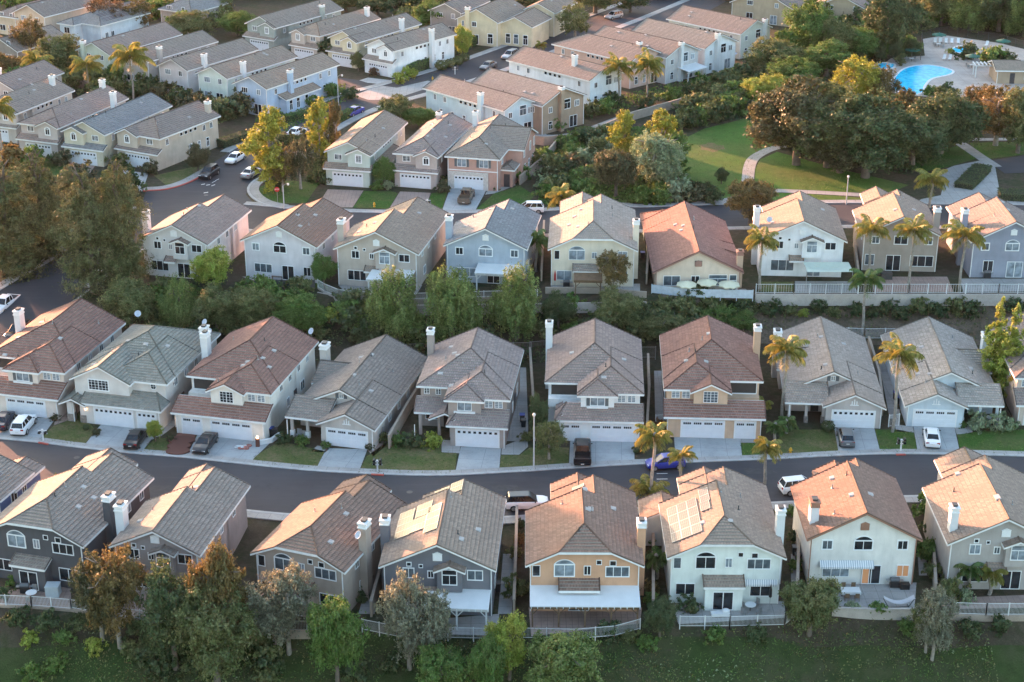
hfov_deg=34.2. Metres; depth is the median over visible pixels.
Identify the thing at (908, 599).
hammock
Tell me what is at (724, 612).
covered lounger
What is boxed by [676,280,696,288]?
parasol
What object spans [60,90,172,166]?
house
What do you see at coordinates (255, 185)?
pavement
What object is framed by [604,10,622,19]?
parked car
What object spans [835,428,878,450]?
driveway
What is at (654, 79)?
glass door
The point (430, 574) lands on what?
window
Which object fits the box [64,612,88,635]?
shrub
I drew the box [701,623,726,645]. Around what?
shrub
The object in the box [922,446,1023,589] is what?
house
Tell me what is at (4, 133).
garage door
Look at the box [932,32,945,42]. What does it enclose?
parasol
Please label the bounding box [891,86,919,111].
tree
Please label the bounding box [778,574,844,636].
tree
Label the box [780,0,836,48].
tree
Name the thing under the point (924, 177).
palm tree
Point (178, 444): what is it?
round step
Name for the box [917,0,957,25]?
tree
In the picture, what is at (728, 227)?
kerb
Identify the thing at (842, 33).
tree
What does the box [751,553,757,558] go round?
window
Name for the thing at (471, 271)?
window
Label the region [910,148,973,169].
lawn tufts
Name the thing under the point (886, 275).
air conditioner
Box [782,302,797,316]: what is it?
shrub
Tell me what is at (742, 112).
shrub
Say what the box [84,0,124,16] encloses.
tree
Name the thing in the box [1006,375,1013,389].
palm tree
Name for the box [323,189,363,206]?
driveway
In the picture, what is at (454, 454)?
lawn tufts
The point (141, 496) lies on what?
window
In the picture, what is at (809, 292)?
fence
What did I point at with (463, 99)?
house
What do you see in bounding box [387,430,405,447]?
shrub
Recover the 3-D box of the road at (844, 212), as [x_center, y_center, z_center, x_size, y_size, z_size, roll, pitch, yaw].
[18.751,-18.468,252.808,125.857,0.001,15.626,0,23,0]
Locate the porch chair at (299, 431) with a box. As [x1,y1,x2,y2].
[295,428,301,436]
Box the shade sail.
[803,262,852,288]
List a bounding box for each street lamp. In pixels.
[282,183,288,208]
[337,74,342,104]
[532,413,535,468]
[845,175,849,203]
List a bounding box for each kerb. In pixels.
[0,207,135,289]
[0,437,1023,475]
[143,177,197,191]
[150,495,917,517]
[228,3,621,152]
[244,202,1023,212]
[247,177,282,208]
[249,225,940,234]
[292,0,682,152]
[891,64,954,94]
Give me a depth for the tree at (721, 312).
220.84 m
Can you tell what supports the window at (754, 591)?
in the house at (719, 534)
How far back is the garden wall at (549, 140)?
305.21 m
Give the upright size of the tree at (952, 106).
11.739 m
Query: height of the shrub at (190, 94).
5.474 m
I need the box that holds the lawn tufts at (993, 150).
[973,141,1022,157]
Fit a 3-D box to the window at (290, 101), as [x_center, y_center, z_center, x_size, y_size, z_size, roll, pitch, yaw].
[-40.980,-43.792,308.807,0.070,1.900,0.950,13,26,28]
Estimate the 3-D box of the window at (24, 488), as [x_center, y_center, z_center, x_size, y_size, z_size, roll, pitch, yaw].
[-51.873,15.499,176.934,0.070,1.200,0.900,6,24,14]
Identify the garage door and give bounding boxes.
[0,129,9,142]
[5,396,46,417]
[25,142,51,156]
[70,149,97,165]
[93,406,134,427]
[125,152,149,166]
[136,411,156,427]
[181,416,202,434]
[210,419,252,440]
[250,39,268,50]
[294,48,313,58]
[326,427,367,449]
[332,54,351,67]
[332,171,362,186]
[368,62,387,76]
[400,173,430,188]
[454,175,482,189]
[455,428,499,447]
[559,423,581,440]
[589,423,633,441]
[680,420,724,437]
[733,421,756,438]
[831,409,875,427]
[912,409,957,427]
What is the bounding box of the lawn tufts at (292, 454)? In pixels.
[253,443,322,466]
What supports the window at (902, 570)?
in the house at (853, 520)
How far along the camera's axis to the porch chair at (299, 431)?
195.88 m
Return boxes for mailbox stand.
[38,429,46,440]
[372,458,381,471]
[896,437,906,450]
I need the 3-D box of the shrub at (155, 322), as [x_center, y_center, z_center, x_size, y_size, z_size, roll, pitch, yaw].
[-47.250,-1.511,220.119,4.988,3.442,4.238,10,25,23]
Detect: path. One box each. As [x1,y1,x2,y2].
[54,404,79,424]
[156,418,174,436]
[176,433,194,443]
[311,445,329,451]
[359,585,375,613]
[369,441,386,455]
[442,440,459,452]
[485,184,514,194]
[498,554,513,613]
[501,419,527,454]
[507,367,527,440]
[535,109,639,135]
[654,371,664,421]
[697,189,859,201]
[740,439,754,442]
[741,145,787,199]
[791,554,795,584]
[878,359,894,418]
[893,409,913,431]
[918,557,926,574]
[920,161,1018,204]
[955,425,972,433]
[956,142,1001,166]
[972,138,1013,140]
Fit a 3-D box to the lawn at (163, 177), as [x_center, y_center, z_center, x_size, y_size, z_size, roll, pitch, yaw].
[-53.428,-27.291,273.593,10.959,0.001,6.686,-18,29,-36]
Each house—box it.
[0,0,40,34]
[0,24,63,59]
[0,59,64,95]
[0,74,74,143]
[0,298,125,418]
[0,447,153,591]
[0,454,44,512]
[11,0,90,29]
[15,78,128,156]
[57,1,150,44]
[58,310,220,428]
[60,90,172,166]
[75,21,182,74]
[108,463,250,593]
[113,99,220,170]
[121,30,218,83]
[140,194,251,278]
[156,38,258,92]
[158,0,227,25]
[170,316,318,440]
[195,45,297,101]
[231,52,339,114]
[240,197,352,282]
[242,0,343,50]
[250,474,406,617]
[284,334,426,449]
[288,6,380,58]
[323,110,407,187]
[325,12,421,68]
[333,196,448,289]
[362,22,456,77]
[378,479,505,629]
[392,110,471,189]
[413,326,523,447]
[423,74,536,126]
[428,0,489,31]
[443,198,540,289]
[444,109,538,190]
[455,0,551,46]
[471,67,586,134]
[506,46,623,105]
[523,0,576,36]
[525,472,646,627]
[545,318,643,441]
[548,191,639,295]
[551,33,661,88]
[594,25,707,83]
[631,18,738,74]
[638,466,786,609]
[640,201,743,289]
[659,315,765,438]
[666,5,772,58]
[730,0,808,26]
[751,190,847,276]
[771,316,886,428]
[790,458,922,583]
[817,0,870,19]
[852,186,941,271]
[880,316,1004,427]
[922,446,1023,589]
[946,192,1023,277]
[987,59,1023,83]
[990,311,1023,424]
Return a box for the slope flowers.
[28,626,991,681]
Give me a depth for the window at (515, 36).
358.36 m
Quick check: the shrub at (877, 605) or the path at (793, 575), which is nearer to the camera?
the shrub at (877, 605)
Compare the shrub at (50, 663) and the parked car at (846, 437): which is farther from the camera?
the parked car at (846, 437)
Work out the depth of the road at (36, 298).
231.16 m
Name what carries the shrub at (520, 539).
on the ground at (258, 532)
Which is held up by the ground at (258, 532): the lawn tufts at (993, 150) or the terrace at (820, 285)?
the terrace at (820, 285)
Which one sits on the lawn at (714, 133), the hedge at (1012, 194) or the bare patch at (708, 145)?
the bare patch at (708, 145)
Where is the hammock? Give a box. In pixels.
[883,595,915,607]
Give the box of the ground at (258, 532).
[0,0,1023,681]
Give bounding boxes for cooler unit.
[44,581,61,597]
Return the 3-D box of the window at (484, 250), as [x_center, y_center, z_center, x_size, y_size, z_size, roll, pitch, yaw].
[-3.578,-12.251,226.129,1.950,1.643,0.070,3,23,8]
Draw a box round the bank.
[661,293,1013,344]
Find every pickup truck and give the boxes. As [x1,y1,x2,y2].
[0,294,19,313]
[573,438,592,465]
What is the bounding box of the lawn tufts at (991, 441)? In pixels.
[957,429,1023,454]
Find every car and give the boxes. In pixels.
[0,411,15,430]
[3,319,31,336]
[9,414,37,435]
[123,428,147,449]
[192,431,218,454]
[198,163,219,179]
[224,151,245,163]
[240,167,261,178]
[286,126,306,135]
[349,105,364,116]
[457,187,474,203]
[479,60,496,69]
[501,48,517,59]
[505,491,547,511]
[522,200,543,212]
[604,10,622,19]
[645,452,685,471]
[778,475,805,496]
[836,427,854,447]
[922,427,940,447]
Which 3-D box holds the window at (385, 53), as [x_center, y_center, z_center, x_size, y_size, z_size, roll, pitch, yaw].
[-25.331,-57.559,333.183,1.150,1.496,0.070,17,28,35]
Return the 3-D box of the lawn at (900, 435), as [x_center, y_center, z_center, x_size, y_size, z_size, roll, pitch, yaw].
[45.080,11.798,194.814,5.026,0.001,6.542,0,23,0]
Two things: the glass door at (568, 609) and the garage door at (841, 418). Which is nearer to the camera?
the glass door at (568, 609)
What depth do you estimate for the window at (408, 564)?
160.02 m
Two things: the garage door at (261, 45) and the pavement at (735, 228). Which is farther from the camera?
the garage door at (261, 45)
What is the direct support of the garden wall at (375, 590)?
on the ground at (258, 532)
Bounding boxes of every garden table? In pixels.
[25,589,36,597]
[745,601,755,610]
[841,587,860,595]
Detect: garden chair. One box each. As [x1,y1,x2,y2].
[754,597,759,606]
[755,607,761,615]
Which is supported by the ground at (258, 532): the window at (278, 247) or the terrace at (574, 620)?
the terrace at (574, 620)
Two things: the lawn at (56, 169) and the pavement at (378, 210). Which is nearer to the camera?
the pavement at (378, 210)
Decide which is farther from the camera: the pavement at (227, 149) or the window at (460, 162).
the pavement at (227, 149)
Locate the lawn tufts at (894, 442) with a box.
[875,429,916,452]
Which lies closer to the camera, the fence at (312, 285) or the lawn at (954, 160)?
the fence at (312, 285)
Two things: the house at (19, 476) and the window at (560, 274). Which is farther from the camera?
the window at (560, 274)
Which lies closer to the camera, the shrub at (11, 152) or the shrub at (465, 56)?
the shrub at (11, 152)
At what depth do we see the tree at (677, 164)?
262.26 m
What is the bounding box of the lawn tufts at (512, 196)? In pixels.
[484,187,532,204]
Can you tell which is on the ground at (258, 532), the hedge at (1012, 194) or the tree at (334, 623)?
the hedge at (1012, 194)
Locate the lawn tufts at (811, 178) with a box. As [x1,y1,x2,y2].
[756,153,900,191]
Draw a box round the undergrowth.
[0,0,1021,681]
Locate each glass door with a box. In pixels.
[18,570,38,590]
[177,263,190,277]
[254,103,261,114]
[282,265,293,279]
[487,276,499,283]
[524,121,531,126]
[568,609,588,610]
[569,114,576,126]
[650,72,656,82]
[712,592,733,609]
[724,58,730,67]
[729,275,736,289]
[770,15,776,24]
[806,270,819,276]
[869,565,880,583]
[885,255,900,270]
[1000,571,1021,588]
[1005,262,1022,277]
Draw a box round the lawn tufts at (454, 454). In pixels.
[359,441,456,473]
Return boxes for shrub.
[0,141,26,170]
[0,586,16,600]
[0,604,36,628]
[5,574,18,586]
[14,660,47,681]
[18,144,51,166]
[19,627,41,649]
[30,607,59,633]
[39,650,69,674]
[47,149,73,165]
[48,413,61,421]
[51,628,77,645]
[57,67,79,94]
[59,66,86,88]
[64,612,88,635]
[77,77,101,95]
[83,636,108,657]
[91,427,101,436]
[95,154,115,164]
[103,73,127,94]
[111,152,131,167]
[120,612,148,640]
[123,75,155,96]
[134,72,164,94]
[137,158,158,176]
[143,655,178,681]
[144,79,176,103]
[144,316,168,326]
[157,84,190,107]
[165,435,176,440]
[175,88,202,107]
[189,91,217,102]
[203,96,244,120]
[218,317,240,335]
[222,86,255,115]
[251,652,285,680]
[273,178,286,186]
[275,431,293,445]
[294,434,309,447]
[305,95,317,105]
[320,440,330,448]
[324,82,343,95]
[324,302,338,320]
[327,309,359,331]
[340,658,371,681]
[341,86,359,99]
[356,315,382,334]
[356,586,370,603]
[364,443,374,450]
[368,67,379,75]
[369,180,383,190]
[377,650,408,675]
[379,431,387,443]
[383,181,397,190]
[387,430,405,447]
[390,71,408,84]
[397,430,425,449]
[401,65,418,78]
[404,322,439,351]
[420,430,444,451]
[433,180,450,193]
[434,59,447,69]
[439,175,447,185]
[445,58,456,67]
[453,55,463,64]
[460,52,469,60]
[473,321,500,336]
[500,572,529,598]
[505,546,523,558]
[510,517,524,530]
[513,532,524,545]
[516,163,531,179]
[516,431,532,441]
[525,317,557,339]
[530,149,543,167]
[530,183,555,199]
[536,145,552,154]
[537,170,573,189]
[551,118,566,128]
[564,147,578,158]
[564,165,587,181]
[571,125,605,143]
[574,313,602,324]
[582,145,599,164]
[582,186,605,195]
[584,98,601,119]
[586,137,609,150]
[593,96,617,114]
[594,619,621,646]
[604,90,626,106]
[618,627,641,644]
[623,316,658,343]
[627,184,656,203]
[631,443,645,453]
[634,632,661,652]
[635,91,661,108]
[639,579,660,593]
[642,591,665,604]
[643,182,672,205]
[645,548,657,561]
[651,416,665,428]
[654,85,684,100]
[663,173,697,202]
[670,97,695,112]
[674,112,687,129]
[676,80,698,95]
[676,592,704,613]
[680,179,715,202]
[683,313,702,322]
[685,102,709,126]
[689,91,714,103]
[691,71,712,81]
[699,97,732,118]
[701,186,724,205]
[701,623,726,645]
[709,70,719,81]
[713,85,736,95]
[720,94,749,116]
[734,89,753,110]
[738,621,768,643]
[739,72,766,79]
[760,296,783,317]
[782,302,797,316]
[786,504,793,516]
[786,528,795,543]
[787,557,802,572]
[797,308,809,316]
[809,298,830,315]
[820,420,834,432]
[827,305,841,318]
[844,300,862,318]
[844,600,860,609]
[865,304,884,318]
[868,600,890,613]
[874,298,899,315]
[891,305,911,321]
[897,617,915,638]
[908,296,931,315]
[911,491,925,517]
[916,520,925,532]
[916,536,936,561]
[919,84,939,96]
[920,559,944,580]
[926,300,949,319]
[934,81,958,92]
[937,576,971,603]
[943,295,967,317]
[944,48,953,52]
[950,39,979,60]
[957,616,983,642]
[958,588,977,606]
[959,420,966,428]
[962,299,986,320]
[967,408,991,434]
[976,45,1006,62]
[987,411,1020,433]
[988,613,1011,637]
[998,48,1018,59]
[1004,296,1023,312]
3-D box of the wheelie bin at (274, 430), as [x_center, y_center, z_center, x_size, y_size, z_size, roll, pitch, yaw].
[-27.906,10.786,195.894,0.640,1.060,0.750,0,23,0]
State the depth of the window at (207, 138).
285.99 m
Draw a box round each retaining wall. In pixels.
[403,301,646,314]
[755,294,1023,305]
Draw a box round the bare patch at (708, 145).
[699,142,724,151]
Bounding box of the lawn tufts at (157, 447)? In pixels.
[141,438,169,452]
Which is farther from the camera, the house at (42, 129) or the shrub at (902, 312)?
the house at (42, 129)
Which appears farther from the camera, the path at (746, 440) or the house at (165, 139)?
the house at (165, 139)
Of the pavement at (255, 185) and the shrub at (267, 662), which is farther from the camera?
the pavement at (255, 185)
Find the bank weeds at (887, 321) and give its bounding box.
[680,296,994,342]
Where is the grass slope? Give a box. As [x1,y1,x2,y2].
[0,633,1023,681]
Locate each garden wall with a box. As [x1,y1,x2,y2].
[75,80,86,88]
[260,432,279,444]
[369,568,381,616]
[387,388,420,448]
[512,505,517,613]
[519,139,556,184]
[529,347,535,440]
[535,84,720,145]
[540,220,544,280]
[545,287,646,297]
[646,250,648,283]
[646,353,650,422]
[652,533,654,605]
[796,530,799,583]
[832,607,913,619]
[853,232,859,269]
[867,336,883,415]
[931,549,937,588]
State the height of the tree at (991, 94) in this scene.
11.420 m
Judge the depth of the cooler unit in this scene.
164.66 m
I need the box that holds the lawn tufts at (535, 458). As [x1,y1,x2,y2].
[500,447,568,469]
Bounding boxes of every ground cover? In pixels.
[1,190,141,285]
[2,75,249,147]
[255,82,345,134]
[538,125,679,204]
[584,78,696,117]
[705,109,765,122]
[771,37,890,81]
[791,103,937,174]
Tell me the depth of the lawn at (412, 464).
190.63 m
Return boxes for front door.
[444,415,447,425]
[504,174,509,186]
[514,392,515,410]
[810,405,818,410]
[1009,73,1014,83]
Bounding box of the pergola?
[972,61,991,76]
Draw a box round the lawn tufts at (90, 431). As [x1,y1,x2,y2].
[40,413,91,443]
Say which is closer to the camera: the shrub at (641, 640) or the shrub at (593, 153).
the shrub at (641, 640)
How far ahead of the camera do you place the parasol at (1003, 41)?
353.85 m
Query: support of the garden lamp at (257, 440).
on the driveway at (224, 447)
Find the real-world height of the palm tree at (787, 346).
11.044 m
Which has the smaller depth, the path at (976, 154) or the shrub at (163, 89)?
the path at (976, 154)
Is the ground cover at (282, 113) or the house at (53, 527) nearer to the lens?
the house at (53, 527)
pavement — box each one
[0,207,133,286]
[0,434,1023,473]
[143,169,202,189]
[220,2,620,151]
[245,200,1023,211]
[247,497,921,523]
[249,176,287,206]
[249,226,947,236]
[322,0,689,136]
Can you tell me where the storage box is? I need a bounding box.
[899,581,909,589]
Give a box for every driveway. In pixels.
[0,417,52,436]
[55,163,94,179]
[87,425,153,448]
[123,170,147,190]
[189,435,268,459]
[318,448,366,467]
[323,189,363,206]
[360,78,387,83]
[391,191,429,206]
[443,188,485,209]
[456,447,500,473]
[569,441,633,462]
[674,437,741,456]
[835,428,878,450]
[913,426,958,449]
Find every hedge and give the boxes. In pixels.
[216,130,249,148]
[284,107,314,121]
[339,104,360,122]
[406,35,476,74]
[953,163,991,189]
[997,187,1023,201]
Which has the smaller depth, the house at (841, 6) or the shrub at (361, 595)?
the shrub at (361, 595)
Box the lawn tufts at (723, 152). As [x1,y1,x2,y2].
[683,119,769,196]
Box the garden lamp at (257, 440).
[255,436,259,446]
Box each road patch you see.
[149,485,175,491]
[491,485,521,490]
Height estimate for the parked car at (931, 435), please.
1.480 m
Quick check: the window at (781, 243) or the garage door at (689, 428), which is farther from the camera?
the window at (781, 243)
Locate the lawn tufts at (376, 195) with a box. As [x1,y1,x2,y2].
[356,192,395,206]
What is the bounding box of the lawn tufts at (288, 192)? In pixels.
[259,182,314,201]
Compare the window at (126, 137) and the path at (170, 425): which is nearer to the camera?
the path at (170, 425)
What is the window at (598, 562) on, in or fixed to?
in the house at (585, 539)
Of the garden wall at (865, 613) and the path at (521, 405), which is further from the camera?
the path at (521, 405)
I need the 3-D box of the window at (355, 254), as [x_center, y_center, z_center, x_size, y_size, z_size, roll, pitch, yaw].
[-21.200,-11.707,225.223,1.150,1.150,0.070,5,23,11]
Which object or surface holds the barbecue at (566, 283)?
on the terrace at (636, 287)
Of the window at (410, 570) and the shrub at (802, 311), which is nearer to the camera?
the window at (410, 570)
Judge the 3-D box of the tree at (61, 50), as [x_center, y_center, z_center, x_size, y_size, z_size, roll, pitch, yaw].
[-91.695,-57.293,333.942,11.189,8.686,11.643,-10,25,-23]
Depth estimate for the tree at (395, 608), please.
153.46 m
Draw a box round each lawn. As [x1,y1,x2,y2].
[0,152,67,183]
[44,413,93,442]
[144,438,168,450]
[154,167,203,184]
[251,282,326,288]
[253,442,323,465]
[259,181,318,202]
[354,191,397,208]
[361,441,456,469]
[429,192,446,207]
[476,186,533,209]
[499,447,568,473]
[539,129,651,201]
[635,441,673,458]
[680,119,780,198]
[741,443,759,454]
[755,152,907,192]
[758,282,793,290]
[771,193,861,199]
[774,429,837,453]
[875,429,916,448]
[898,146,975,171]
[958,430,1023,450]
[970,142,1023,158]
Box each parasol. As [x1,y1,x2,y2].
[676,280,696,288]
[697,278,717,286]
[718,280,739,289]
[766,583,771,611]
[905,48,919,59]
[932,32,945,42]
[965,54,979,65]
[996,39,1010,48]
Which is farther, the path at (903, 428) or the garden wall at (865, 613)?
the path at (903, 428)
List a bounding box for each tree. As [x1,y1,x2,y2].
[0,52,21,70]
[0,96,15,158]
[0,159,52,279]
[5,146,74,260]
[7,16,46,50]
[20,50,53,65]
[26,33,79,69]
[42,163,135,298]
[56,166,92,203]
[67,548,129,640]
[69,55,103,91]
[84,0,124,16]
[84,542,148,649]
[92,157,157,279]
[96,273,156,326]
[102,243,140,277]
[108,41,155,99]
[121,0,153,26]
[134,554,202,670]
[146,420,163,440]
[153,579,261,681]
[155,270,199,327]
[161,9,217,35]
[183,535,258,649]
[184,142,210,170]
[188,244,232,285]
[191,280,236,329]
[214,10,257,35]
[217,0,234,11]
[224,285,279,325]
[236,104,290,193]
[241,570,296,644]
[246,556,318,655]
[269,289,328,330]
[271,143,296,191]
[281,134,319,188]
[302,96,333,157]
[304,591,373,681]
[309,252,337,284]
[316,36,331,54]
[324,100,342,143]
[332,0,361,12]
[350,51,364,70]
[353,0,394,15]
[362,264,427,345]
[372,156,396,183]
[374,567,450,670]
[375,93,414,119]
[401,107,435,127]
[403,587,455,665]
[411,0,444,26]
[413,641,467,681]
[423,262,486,343]
[454,24,473,55]
[464,630,510,681]
[482,258,541,343]
[482,608,527,680]
[516,0,539,6]
[523,627,606,681]
[527,391,549,440]
[528,419,567,459]
[530,228,547,271]
[535,40,546,49]
[541,289,579,328]
[545,183,575,209]
[555,0,591,36]
[576,0,613,13]
[591,284,646,327]
[593,146,638,196]
[595,249,632,289]
[602,51,636,99]
[606,109,636,152]
[614,0,651,12]
[629,47,664,106]
[629,129,681,182]
[629,473,669,506]
[633,420,672,487]
[636,134,687,181]
[639,306,692,339]
[642,593,679,636]
[643,108,688,154]
[646,545,666,579]
[666,445,697,494]
[670,130,693,179]
[698,304,734,323]
[714,166,729,183]
[723,176,778,224]
[726,308,758,331]
[740,72,786,101]
[742,35,806,74]
[743,71,845,165]
[743,224,778,288]
[751,435,782,483]
[759,396,773,409]
[762,334,809,415]
[764,419,788,440]
[766,55,822,89]
[778,415,798,433]
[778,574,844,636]
[779,79,875,167]
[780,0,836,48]
[788,102,888,173]
[794,86,933,178]
[797,37,856,76]
[818,14,856,52]
[831,54,881,98]
[838,25,879,59]
[847,268,885,334]
[852,213,890,272]
[854,45,868,60]
[858,0,930,55]
[868,61,901,107]
[871,332,924,432]
[873,44,886,61]
[887,40,904,61]
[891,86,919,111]
[892,213,933,288]
[893,52,906,65]
[899,109,956,165]
[904,37,922,56]
[904,86,994,153]
[906,600,950,652]
[910,584,961,660]
[914,168,948,207]
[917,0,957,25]
[939,219,986,293]
[945,0,996,32]
[953,561,984,588]
[961,83,989,113]
[971,83,1023,145]
[973,0,1023,31]
[977,296,1009,393]
[980,564,1008,595]
[990,302,1023,397]
[999,0,1023,36]
[999,85,1023,153]
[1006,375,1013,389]
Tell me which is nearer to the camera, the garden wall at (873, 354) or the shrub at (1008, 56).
the garden wall at (873, 354)
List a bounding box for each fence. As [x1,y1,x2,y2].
[0,594,71,611]
[70,598,165,624]
[250,620,358,638]
[254,278,314,287]
[317,279,371,300]
[361,618,486,641]
[399,289,537,304]
[408,342,531,349]
[510,427,527,439]
[523,618,640,640]
[642,346,655,359]
[651,284,753,300]
[679,615,793,629]
[755,284,858,293]
[848,327,895,337]
[858,284,966,293]
[888,413,899,426]
[920,27,1023,59]
[950,602,1023,621]
[966,284,1023,293]
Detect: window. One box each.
[0,24,5,30]
[0,558,11,570]
[6,530,26,548]
[10,493,17,502]
[16,373,29,381]
[22,484,26,493]
[27,125,33,131]
[33,539,39,548]
[43,373,50,379]
[44,127,50,135]
[51,542,73,555]
[52,374,59,380]
[54,537,60,542]
[58,567,76,581]
[64,27,69,32]
[70,132,76,140]
[87,378,109,391]
[91,135,98,141]
[124,134,129,143]
[129,548,139,558]
[139,490,143,501]
[146,138,152,144]
[151,260,168,270]
[153,241,161,248]
[155,552,170,567]
[165,68,170,74]
[174,242,184,254]
[177,553,192,564]
[191,244,201,252]
[204,76,209,82]
[206,137,209,146]
[219,391,233,403]
[241,86,247,92]
[247,394,255,401]
[251,242,259,250]
[254,263,271,272]
[257,395,264,402]
[257,554,265,566]
[264,27,268,33]
[273,242,286,253]
[273,553,292,570]
[289,99,292,109]
[295,33,299,40]
[296,97,299,107]
[298,563,304,571]
[300,378,304,391]
[302,247,309,255]
[303,267,310,276]
[307,559,312,564]
[314,566,336,581]
[318,561,324,567]
[319,592,336,603]
[334,154,341,159]
[347,41,351,48]
[348,270,365,280]
[351,250,359,258]
[355,154,361,163]
[379,252,389,264]
[383,50,387,57]
[398,254,409,262]
[402,155,409,161]
[402,567,414,577]
[406,562,411,566]
[422,156,429,165]
[424,388,429,393]
[427,570,433,577]
[436,389,440,394]
[441,569,456,585]
[455,247,463,254]
[457,158,465,166]
[457,403,471,410]
[458,267,475,276]
[467,570,482,580]
[471,21,476,26]
[478,245,492,256]
[479,160,487,167]
[485,401,492,407]
[487,33,492,43]
[495,402,502,408]
[505,33,510,43]
[510,249,518,257]
[513,34,518,44]
[519,104,526,115]
[523,35,527,44]
[528,106,532,113]
[532,565,539,576]
[548,121,551,129]
[554,250,559,258]
[554,559,574,576]
[556,270,571,279]
[564,98,570,109]
[569,246,584,259]
[574,99,578,106]
[584,566,590,574]
[590,398,604,405]
[592,252,596,258]
[596,560,601,564]
[605,74,611,85]
[605,566,629,576]
[610,560,616,565]
[617,396,625,402]
[618,251,627,259]
[628,396,635,402]
[663,276,679,285]
[672,391,679,397]
[673,557,681,568]
[675,583,694,594]
[682,392,689,397]
[684,52,687,61]
[691,276,699,282]
[695,552,716,568]
[703,391,717,402]
[709,275,726,285]
[720,43,725,52]
[725,558,732,567]
[738,552,743,556]
[746,12,752,17]
[747,0,752,4]
[747,558,770,569]
[749,587,769,596]
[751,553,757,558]
[755,29,760,38]
[770,259,793,270]
[776,241,783,248]
[794,243,798,248]
[806,241,817,252]
[821,540,833,549]
[822,569,848,576]
[825,242,836,249]
[853,536,873,550]
[861,569,869,583]
[864,254,874,264]
[871,236,879,243]
[893,236,907,244]
[896,540,908,549]
[896,565,909,576]
[909,255,933,266]
[925,237,932,244]
[961,574,987,581]
[969,544,981,554]
[981,243,989,250]
[982,260,993,271]
[993,546,1000,553]
[1005,240,1019,250]
[1010,545,1023,560]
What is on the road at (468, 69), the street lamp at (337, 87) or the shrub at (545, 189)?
the street lamp at (337, 87)
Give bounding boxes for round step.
[166,447,189,454]
[167,442,190,447]
[168,436,194,443]
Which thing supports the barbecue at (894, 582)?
on the terrace at (870, 593)
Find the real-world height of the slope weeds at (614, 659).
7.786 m
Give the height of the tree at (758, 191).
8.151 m
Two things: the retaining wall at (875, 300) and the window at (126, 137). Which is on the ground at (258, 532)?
the retaining wall at (875, 300)
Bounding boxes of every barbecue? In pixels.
[16,583,33,592]
[560,280,572,286]
[886,577,903,587]
[981,270,993,277]
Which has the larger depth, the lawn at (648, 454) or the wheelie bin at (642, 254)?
the wheelie bin at (642, 254)
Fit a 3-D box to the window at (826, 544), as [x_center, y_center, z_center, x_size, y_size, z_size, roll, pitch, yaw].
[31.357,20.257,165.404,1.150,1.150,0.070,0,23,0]
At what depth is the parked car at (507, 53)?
347.75 m
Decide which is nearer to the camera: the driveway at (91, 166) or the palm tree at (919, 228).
the palm tree at (919, 228)
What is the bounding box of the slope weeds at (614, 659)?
[33,618,997,681]
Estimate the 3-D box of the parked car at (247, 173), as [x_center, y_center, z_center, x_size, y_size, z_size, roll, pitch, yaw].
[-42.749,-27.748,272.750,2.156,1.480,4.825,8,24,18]
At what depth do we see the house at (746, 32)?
350.93 m
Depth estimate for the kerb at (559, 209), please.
258.52 m
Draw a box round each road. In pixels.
[0,197,196,344]
[0,439,1023,515]
[142,167,265,221]
[190,0,638,182]
[248,203,1023,233]
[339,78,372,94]
[585,0,725,33]
[993,156,1023,172]
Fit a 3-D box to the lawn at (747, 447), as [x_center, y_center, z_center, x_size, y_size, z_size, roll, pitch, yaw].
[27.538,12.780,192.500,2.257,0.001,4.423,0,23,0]
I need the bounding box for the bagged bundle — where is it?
[234,444,251,449]
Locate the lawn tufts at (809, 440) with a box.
[768,428,839,458]
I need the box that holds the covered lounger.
[710,608,729,617]
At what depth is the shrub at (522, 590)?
164.67 m
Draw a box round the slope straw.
[86,624,993,681]
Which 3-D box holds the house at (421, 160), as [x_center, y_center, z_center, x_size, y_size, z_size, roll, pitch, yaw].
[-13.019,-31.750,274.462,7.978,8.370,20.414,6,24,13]
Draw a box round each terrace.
[0,587,70,608]
[88,593,147,616]
[339,285,421,294]
[385,614,498,634]
[529,607,641,635]
[551,284,639,290]
[674,601,784,623]
[795,281,856,291]
[836,583,915,607]
[872,277,952,291]
[884,36,1023,98]
[955,595,1023,608]
[961,279,1023,291]
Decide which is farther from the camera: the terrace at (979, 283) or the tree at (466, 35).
the tree at (466, 35)
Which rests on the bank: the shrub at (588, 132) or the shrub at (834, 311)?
the shrub at (834, 311)
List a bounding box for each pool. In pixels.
[879,63,893,68]
[895,65,951,93]
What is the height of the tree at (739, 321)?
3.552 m
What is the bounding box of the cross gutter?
[357,81,429,99]
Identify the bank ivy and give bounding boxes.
[136,297,680,362]
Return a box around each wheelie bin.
[269,426,274,435]
[272,427,277,435]
[495,580,500,591]
[521,418,525,426]
[640,251,644,258]
[792,544,796,555]
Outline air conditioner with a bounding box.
[881,271,892,279]

